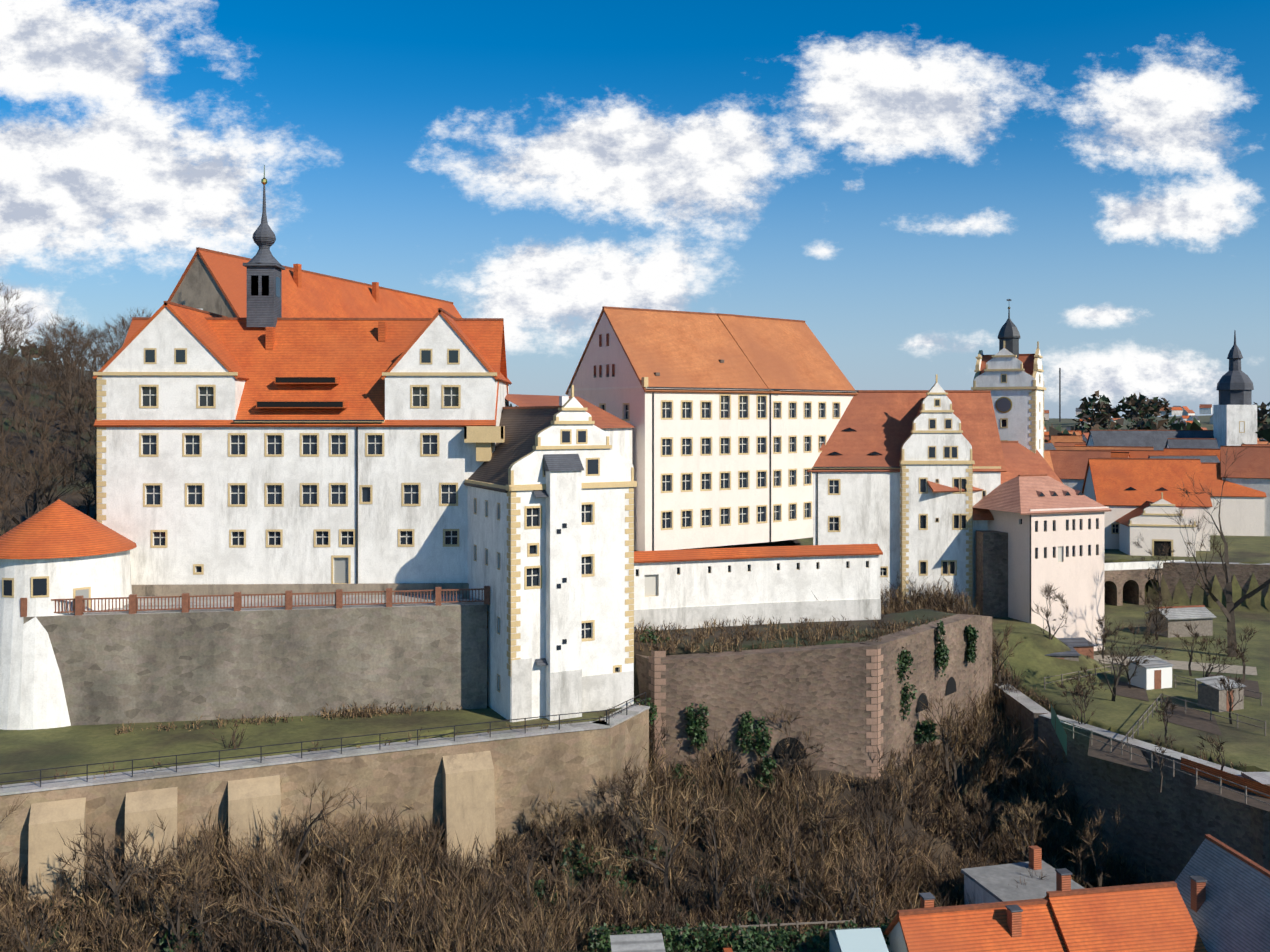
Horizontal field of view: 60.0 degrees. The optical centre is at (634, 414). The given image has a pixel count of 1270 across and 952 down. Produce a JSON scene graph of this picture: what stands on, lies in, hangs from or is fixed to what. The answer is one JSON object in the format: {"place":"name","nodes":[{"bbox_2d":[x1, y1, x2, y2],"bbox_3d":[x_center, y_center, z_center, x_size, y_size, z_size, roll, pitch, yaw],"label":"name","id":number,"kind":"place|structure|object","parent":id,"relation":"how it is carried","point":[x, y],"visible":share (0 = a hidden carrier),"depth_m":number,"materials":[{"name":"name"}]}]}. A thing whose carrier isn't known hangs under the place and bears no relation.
{"place":"outdoors","nodes":[
{"label":"outdoors","id":0,"kind":"place"},
{"bbox_2d":[0,499,136,729],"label":"round tower","id":1,"kind":"structure","parent":0,"point":[58,549],"depth_m":78.76,"materials":[{"name":"white paint"}]},
{"bbox_2d":[93,301,511,607],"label":"castle building","id":2,"kind":"structure","parent":0,"point":[294,455],"depth_m":88.26,"materials":[{"name":"white paint"}]},
{"bbox_2d":[243,165,284,326],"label":"bell turret","id":3,"kind":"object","parent":2,"relation":"on","point":[264,266],"depth_m":93.90,"materials":[{"name":"grey metal"}]},
{"bbox_2d":[463,385,636,721],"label":"stair tower","id":4,"kind":"structure","parent":0,"point":[550,526],"depth_m":81.90,"materials":[{"name":"white paint"}]},
{"bbox_2d":[0,353,1269,951],"bbox_3d":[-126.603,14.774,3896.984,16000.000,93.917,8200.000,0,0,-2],"label":"ground","id":5,"kind":"structure","parent":0,"point":[108,745],"depth_m":90.13,"materials":[{"name":"green plant"}]},
{"bbox_2d":[0,280,152,534],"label":"hillside trees","id":6,"kind":"object","parent":5,"relation":"on","point":[68,399],"visible":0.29,"depth_m":152.59,"materials":[{"name":"brown plant"}]},
{"bbox_2d":[24,599,486,725],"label":"terrace retaining wall","id":7,"kind":"structure","parent":5,"relation":"on","point":[121,667],"depth_m":81.05,"materials":[{"name":"grey stone"}]},
{"bbox_2d":[20,586,489,616],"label":"terrace railing","id":8,"kind":"object","parent":7,"relation":"on","point":[133,604],"visible":0.98,"depth_m":81.07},
{"bbox_2d":[115,699,470,748],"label":"dry shrubs","id":9,"kind":"object","parent":5,"relation":"on","point":[366,712],"depth_m":80.54,"materials":[{"name":"brown plant"}]},
{"bbox_2d":[168,247,461,317],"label":"castle wing","id":10,"kind":"structure","parent":5,"relation":"on","point":[213,281],"depth_m":116.21,"materials":[{"name":"orange tile"}]},
{"bbox_2d":[0,704,649,901],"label":"buttressed retaining wall","id":11,"kind":"structure","parent":5,"relation":"on","point":[471,785],"depth_m":71.68,"materials":[{"name":"beige stone"}]},
{"bbox_2d":[0,692,645,786],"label":"railing","id":12,"kind":"object","parent":11,"relation":"on","point":[341,745],"visible":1,"depth_m":71.34,"materials":[{"name":"black metal"}]},
{"bbox_2d":[160,620,978,951],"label":"ivy bushes","id":13,"kind":"object","parent":5,"relation":"on","point":[764,742],"visible":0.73,"depth_m":86.64,"materials":[{"name":"green plant"}]},
{"bbox_2d":[505,394,634,462],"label":"castle annex","id":14,"kind":"object","parent":5,"relation":"on","point":[618,430],"visible":0.14,"depth_m":108.55,"materials":[{"name":"orange tile"}]},
{"bbox_2d":[0,569,1252,951],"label":"slope shrubs","id":15,"kind":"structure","parent":5,"relation":"on","point":[448,923],"depth_m":73.43,"materials":[{"name":"brown plant"}]},
{"bbox_2d":[0,440,1269,951],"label":"garden trees","id":16,"kind":"object","parent":5,"relation":"on","point":[1232,650],"visible":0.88,"depth_m":76.75,"materials":[{"name":"brown plant"}]},
{"bbox_2d":[7,340,1269,443],"bbox_3d":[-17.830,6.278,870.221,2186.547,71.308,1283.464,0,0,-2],"label":"trees","id":17,"kind":"object","parent":5,"relation":"on","point":[1143,408],"visible":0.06,"depth_m":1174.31,"materials":[{"name":"green plant"}]},
{"bbox_2d":[565,306,858,550],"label":"castle building","id":18,"kind":"structure","parent":5,"relation":"on","point":[733,419],"depth_m":118.19,"materials":[{"name":"white paint"}]},
{"bbox_2d":[587,917,891,951],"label":"hedge","id":19,"kind":"object","parent":5,"relation":"on","point":[780,937],"visible":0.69,"depth_m":65.94,"materials":[{"name":"green plant"}]},
{"bbox_2d":[592,918,888,951],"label":"town back gardens","id":20,"kind":"object","parent":5,"relation":"on","point":[866,939],"visible":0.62,"depth_m":63.18,"materials":[{"name":"grey wood"}]},
{"bbox_2d":[634,544,882,630],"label":"castle curtain wall","id":21,"kind":"structure","parent":5,"relation":"on","point":[690,588],"depth_m":99.17,"materials":[{"name":"paint"}]},
{"bbox_2d":[635,614,991,787],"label":"stone retaining wall","id":22,"kind":"structure","parent":5,"relation":"on","point":[848,695],"depth_m":87.61,"materials":[{"name":"red stone"}]},
{"bbox_2d":[927,441,1062,616],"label":"building","id":23,"kind":"structure","parent":5,"relation":"on","point":[992,568],"depth_m":122.14,"materials":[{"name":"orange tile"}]},
{"bbox_2d":[883,834,1269,951],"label":"town houses","id":24,"kind":"structure","parent":5,"relation":"on","point":[1214,896],"depth_m":65.28,"materials":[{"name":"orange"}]},
{"bbox_2d":[994,683,1269,883],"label":"garden retaining wall","id":25,"kind":"structure","parent":5,"relation":"on","point":[1174,822],"depth_m":85.68,"materials":[{"name":"grey stone"}]},
{"bbox_2d":[1044,605,1269,811],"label":"garden sheds","id":26,"kind":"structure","parent":5,"relation":"on","point":[1156,673],"depth_m":97.69,"materials":[{"name":"grey wood"}]},
{"bbox_2d":[1044,368,1269,535],"bbox_3d":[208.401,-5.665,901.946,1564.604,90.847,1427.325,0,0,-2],"label":"town houses","id":27,"kind":"structure","parent":5,"relation":"on","point":[1245,505],"depth_m":192.76,"materials":[{"name":"orange tile"}]},
{"bbox_2d":[1086,330,1256,449],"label":"church","id":28,"kind":"structure","parent":5,"relation":"on","point":[1234,416],"depth_m":264.02,"materials":[{"name":"paint"}]},
{"bbox_2d":[1082,458,1269,605],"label":"town gate and bridge","id":29,"kind":"structure","parent":5,"relation":"on","point":[1136,496],"depth_m":164.54,"materials":[{"name":"orange tile"}]},
{"bbox_2d":[0,0,1269,418],"label":"sky","id":30,"kind":"structure","parent":0,"point":[882,177],"materials":[{"name":"blue"}]},
{"bbox_2d":[807,374,1006,611],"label":"castle range","id":31,"kind":"structure","parent":0,"point":[885,456],"depth_m":124.80,"materials":[{"name":"white paint"}]},
{"bbox_2d":[971,299,1045,457],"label":"clock tower","id":32,"kind":"structure","parent":0,"point":[1009,376],"depth_m":135.12,"materials":[{"name":"white paint"}]},
{"bbox_2d":[973,474,1111,650],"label":"pink castle house","id":33,"kind":"structure","parent":0,"point":[1053,528],"depth_m":120.90,"materials":[{"name":"paint"}]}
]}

